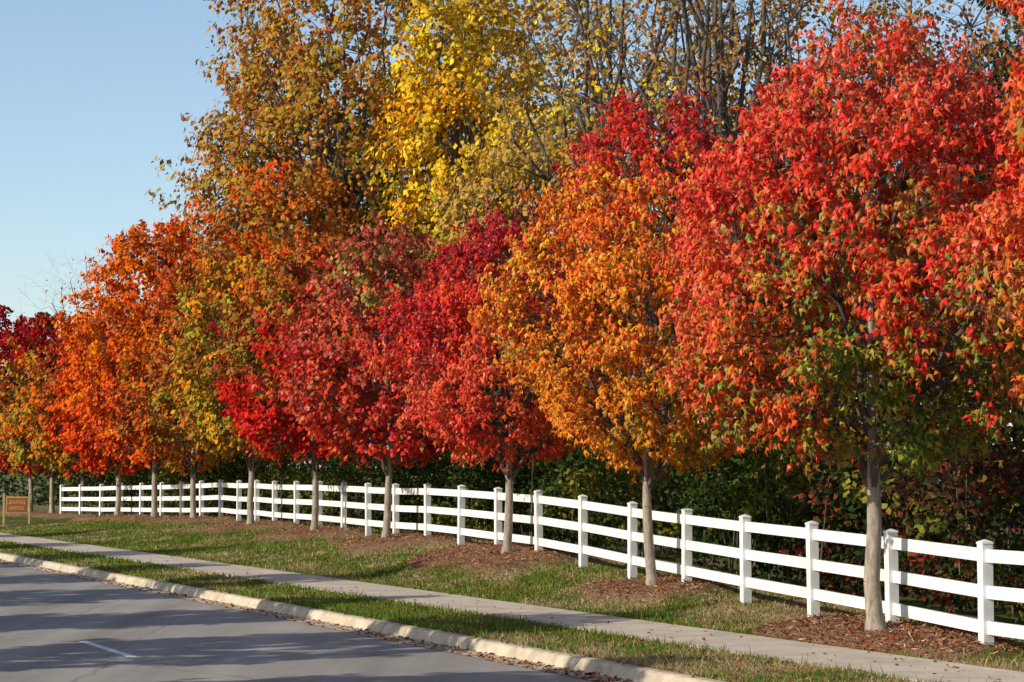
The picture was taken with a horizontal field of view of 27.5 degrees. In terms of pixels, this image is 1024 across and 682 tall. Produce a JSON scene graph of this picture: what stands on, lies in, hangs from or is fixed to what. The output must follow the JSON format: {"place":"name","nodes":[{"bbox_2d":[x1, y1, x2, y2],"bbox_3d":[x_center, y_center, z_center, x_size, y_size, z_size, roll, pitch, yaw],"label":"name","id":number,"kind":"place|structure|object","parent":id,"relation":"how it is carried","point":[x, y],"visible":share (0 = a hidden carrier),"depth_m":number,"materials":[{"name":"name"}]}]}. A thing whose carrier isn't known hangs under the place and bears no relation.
{"place":"outdoors","nodes":[
{"label":"outdoors","id":0,"kind":"place"},
{"bbox_2d":[0,563,594,681],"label":"road","id":1,"kind":"structure","parent":0,"point":[49,621],"depth_m":27.01,"materials":[{"name":"grey asphalt"}]},
{"bbox_2d":[79,641,136,656],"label":"lane markings","id":2,"kind":"object","parent":1,"relation":"on","point":[108,649],"visible":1,"depth_m":26.52,"materials":[{"name":"paint"}]},
{"bbox_2d":[0,552,725,681],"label":"kerb","id":3,"kind":"structure","parent":1,"relation":"on","point":[558,660],"depth_m":28.76,"materials":[{"name":"concrete"}]},
{"bbox_2d":[0,514,1023,681],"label":"fallen leaves","id":4,"kind":"object","parent":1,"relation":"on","point":[592,673],"visible":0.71,"depth_m":29.43,"materials":[{"name":"brown plant"}]},
{"bbox_2d":[0,469,1023,681],"bbox_3d":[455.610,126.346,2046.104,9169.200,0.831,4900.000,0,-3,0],"label":"ground","id":5,"kind":"structure","parent":0,"point":[1001,616],"depth_m":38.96,"materials":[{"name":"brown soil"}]},
{"bbox_2d":[3,493,30,525],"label":"leasing office sign","id":6,"kind":"object","parent":5,"relation":"on","point":[18,504],"visible":0.98,"depth_m":75.75,"materials":[{"name":"brown wood"}]},
{"bbox_2d":[0,305,43,474],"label":"maple tree","id":7,"kind":"object","parent":5,"relation":"on","point":[5,323],"visible":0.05,"depth_m":99.03,"materials":[{"name":"red plant"}]},
{"bbox_2d":[0,311,65,510],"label":"maple tree","id":8,"kind":"object","parent":5,"relation":"on","point":[21,319],"visible":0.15,"depth_m":93.51,"materials":[{"name":"red plant"}]},
{"bbox_2d":[0,309,97,512],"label":"maple tree","id":9,"kind":"object","parent":5,"relation":"on","point":[19,443],"visible":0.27,"depth_m":87.38,"materials":[{"name":"orange plant"}]},
{"bbox_2d":[2,245,125,511],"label":"bare tree","id":10,"kind":"object","parent":5,"relation":"on","point":[67,294],"visible":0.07,"depth_m":99.85,"materials":[{"name":"brown plant"}]},
{"bbox_2d":[3,319,131,513],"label":"maple tree","id":11,"kind":"object","parent":5,"relation":"on","point":[33,419],"visible":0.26,"depth_m":81.66,"materials":[{"name":"orange plant"}]},
{"bbox_2d":[33,288,177,515],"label":"maple tree","id":12,"kind":"object","parent":5,"relation":"on","point":[69,437],"visible":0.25,"depth_m":75.64,"materials":[{"name":"orange plant"}]},
{"bbox_2d":[0,440,263,505],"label":"distant hedge","id":13,"kind":"object","parent":5,"relation":"on","point":[41,498],"visible":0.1,"depth_m":122.70,"materials":[{"name":"green plant"}]},
{"bbox_2d":[51,213,246,516],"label":"maple tree","id":14,"kind":"object","parent":5,"relation":"on","point":[123,264],"visible":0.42,"depth_m":69.85,"materials":[{"name":"orange plant"}]},
{"bbox_2d":[100,245,267,517],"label":"maple tree","id":15,"kind":"object","parent":5,"relation":"on","point":[157,426],"visible":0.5,"depth_m":65.74,"materials":[{"name":"orange plant"}]},
{"bbox_2d":[143,219,337,523],"bbox_3d":[-7.138,0.838,59.174,6.284,8.748,5.528,1,-4,-17],"label":"maple tree","id":16,"kind":"object","parent":5,"relation":"on","point":[195,394],"visible":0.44,"depth_m":58.43,"materials":[{"name":"yellow plant"}]},
{"bbox_2d":[145,21,392,518],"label":"oak tree","id":17,"kind":"object","parent":5,"relation":"on","point":[251,158],"visible":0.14,"depth_m":75.40,"materials":[{"name":"orange plant"}]},
{"bbox_2d":[177,153,396,519],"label":"oak tree","id":18,"kind":"object","parent":5,"relation":"on","point":[223,227],"visible":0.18,"depth_m":67.94,"materials":[{"name":"orange plant"}]},
{"bbox_2d":[206,222,415,529],"bbox_3d":[-5.102,0.888,52.895,5.455,7.871,5.795,0,-3,0],"label":"maple tree","id":19,"kind":"object","parent":5,"relation":"on","point":[290,432],"visible":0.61,"depth_m":52.22,"materials":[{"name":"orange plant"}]},
{"bbox_2d":[186,0,498,510],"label":"tulip poplar tree","id":20,"kind":"object","parent":5,"relation":"on","point":[304,62],"visible":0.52,"depth_m":70.96,"materials":[{"name":"yellow plant"}]},
{"bbox_2d":[246,206,494,537],"bbox_3d":[-3.025,0.706,47.129,5.600,7.534,5.895,0,-3,0],"label":"maple tree","id":21,"kind":"object","parent":5,"relation":"on","point":[371,421],"visible":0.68,"depth_m":46.12,"materials":[{"name":"red plant"}]},
{"bbox_2d":[289,58,541,481],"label":"oak tree","id":22,"kind":"object","parent":5,"relation":"on","point":[380,187],"visible":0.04,"depth_m":74.31,"materials":[{"name":"yellow plant"}]},
{"bbox_2d":[363,0,557,515],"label":"hickory tree","id":23,"kind":"object","parent":5,"relation":"on","point":[431,111],"visible":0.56,"depth_m":66.55,"materials":[{"name":"yellow plant"}]},
{"bbox_2d":[355,192,633,552],"bbox_3d":[-0.237,0.630,39.959,5.502,6.896,5.028,0,-3,0],"label":"maple tree","id":24,"kind":"object","parent":5,"relation":"on","point":[521,432],"visible":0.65,"depth_m":39.13,"materials":[{"name":"red plant"}]},
{"bbox_2d":[0,515,1023,681],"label":"grass","id":25,"kind":"structure","parent":5,"relation":"on","point":[603,648],"depth_m":33.58,"materials":[{"name":"green plant"}]},
{"bbox_2d":[383,0,661,410],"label":"oak tree","id":26,"kind":"object","parent":5,"relation":"on","point":[524,38],"visible":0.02,"depth_m":77.65,"materials":[{"name":"yellow plant"}]},
{"bbox_2d":[406,81,669,405],"bbox_3d":[0.928,-1.085,64.071,8.445,13.471,7.838,-2,-4,31],"label":"oak tree","id":27,"kind":"object","parent":5,"relation":"on","point":[466,190],"visible":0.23,"depth_m":63.26,"materials":[{"name":"yellow plant"}]},
{"bbox_2d":[54,128,1023,572],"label":"woodland understory","id":28,"kind":"object","parent":5,"relation":"on","point":[856,416],"visible":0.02,"depth_m":43.70,"materials":[{"name":"green plant"}]},
{"bbox_2d":[60,479,1023,644],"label":"white fence","id":29,"kind":"object","parent":5,"relation":"on","point":[984,554],"visible":0.91,"depth_m":32.73,"materials":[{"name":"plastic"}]},
{"bbox_2d":[67,331,1023,623],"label":"hedge","id":30,"kind":"object","parent":5,"relation":"on","point":[847,507],"visible":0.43,"depth_m":36.06,"materials":[{"name":"green plant"}]},
{"bbox_2d":[431,0,794,526],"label":"tulip poplar tree","id":31,"kind":"object","parent":5,"relation":"on","point":[596,22],"visible":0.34,"depth_m":59.88,"materials":[{"name":"yellow plant"}]},
{"bbox_2d":[467,88,837,584],"bbox_3d":[2.116,-0.083,32.870,5.753,7.910,5.183,0,-3,0],"label":"maple tree","id":32,"kind":"object","parent":5,"relation":"on","point":[568,409],"visible":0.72,"depth_m":32.28,"materials":[{"name":"orange plant"}]},
{"bbox_2d":[493,0,879,519],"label":"tulip poplar tree","id":33,"kind":"object","parent":5,"relation":"on","point":[700,73],"visible":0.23,"depth_m":55.84,"materials":[{"name":"brown plant"}]},
{"bbox_2d":[404,232,1023,514],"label":"distant woodland","id":34,"kind":"object","parent":5,"relation":"on","point":[1006,458],"visible":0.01,"depth_m":90.98,"materials":[{"name":"green plant"}]},
{"bbox_2d":[634,0,974,521],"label":"oak tree","id":35,"kind":"object","parent":5,"relation":"on","point":[802,24],"visible":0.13,"depth_m":59.17,"materials":[{"name":"brown plant"}]},
{"bbox_2d":[640,0,1023,630],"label":"maple tree","id":36,"kind":"object","parent":5,"relation":"on","point":[919,131],"visible":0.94,"depth_m":24.29,"materials":[{"name":"red plant"}]},
{"bbox_2d":[769,0,1023,524],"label":"oak tree","id":37,"kind":"object","parent":5,"relation":"on","point":[975,55],"visible":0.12,"depth_m":56.00,"materials":[{"name":"brown plant"}]},
{"bbox_2d":[936,0,1023,410],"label":"maple tree","id":38,"kind":"object","parent":5,"relation":"on","point":[1012,223],"visible":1,"depth_m":19.58,"materials":[{"name":"red plant"}]},
{"bbox_2d":[950,0,1023,327],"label":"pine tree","id":39,"kind":"object","parent":5,"relation":"on","point":[1004,67],"visible":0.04,"depth_m":58.50,"materials":[{"name":"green plant"}]},
{"bbox_2d":[0,533,1023,681],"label":"sidewalk","id":40,"kind":"structure","parent":0,"point":[789,649],"depth_m":27.82,"materials":[{"name":"concrete"}]},
{"bbox_2d":[0,0,1023,467],"label":"sky","id":41,"kind":"structure","parent":0,"point":[92,91],"materials":[{"name":"blue"}]}
]}

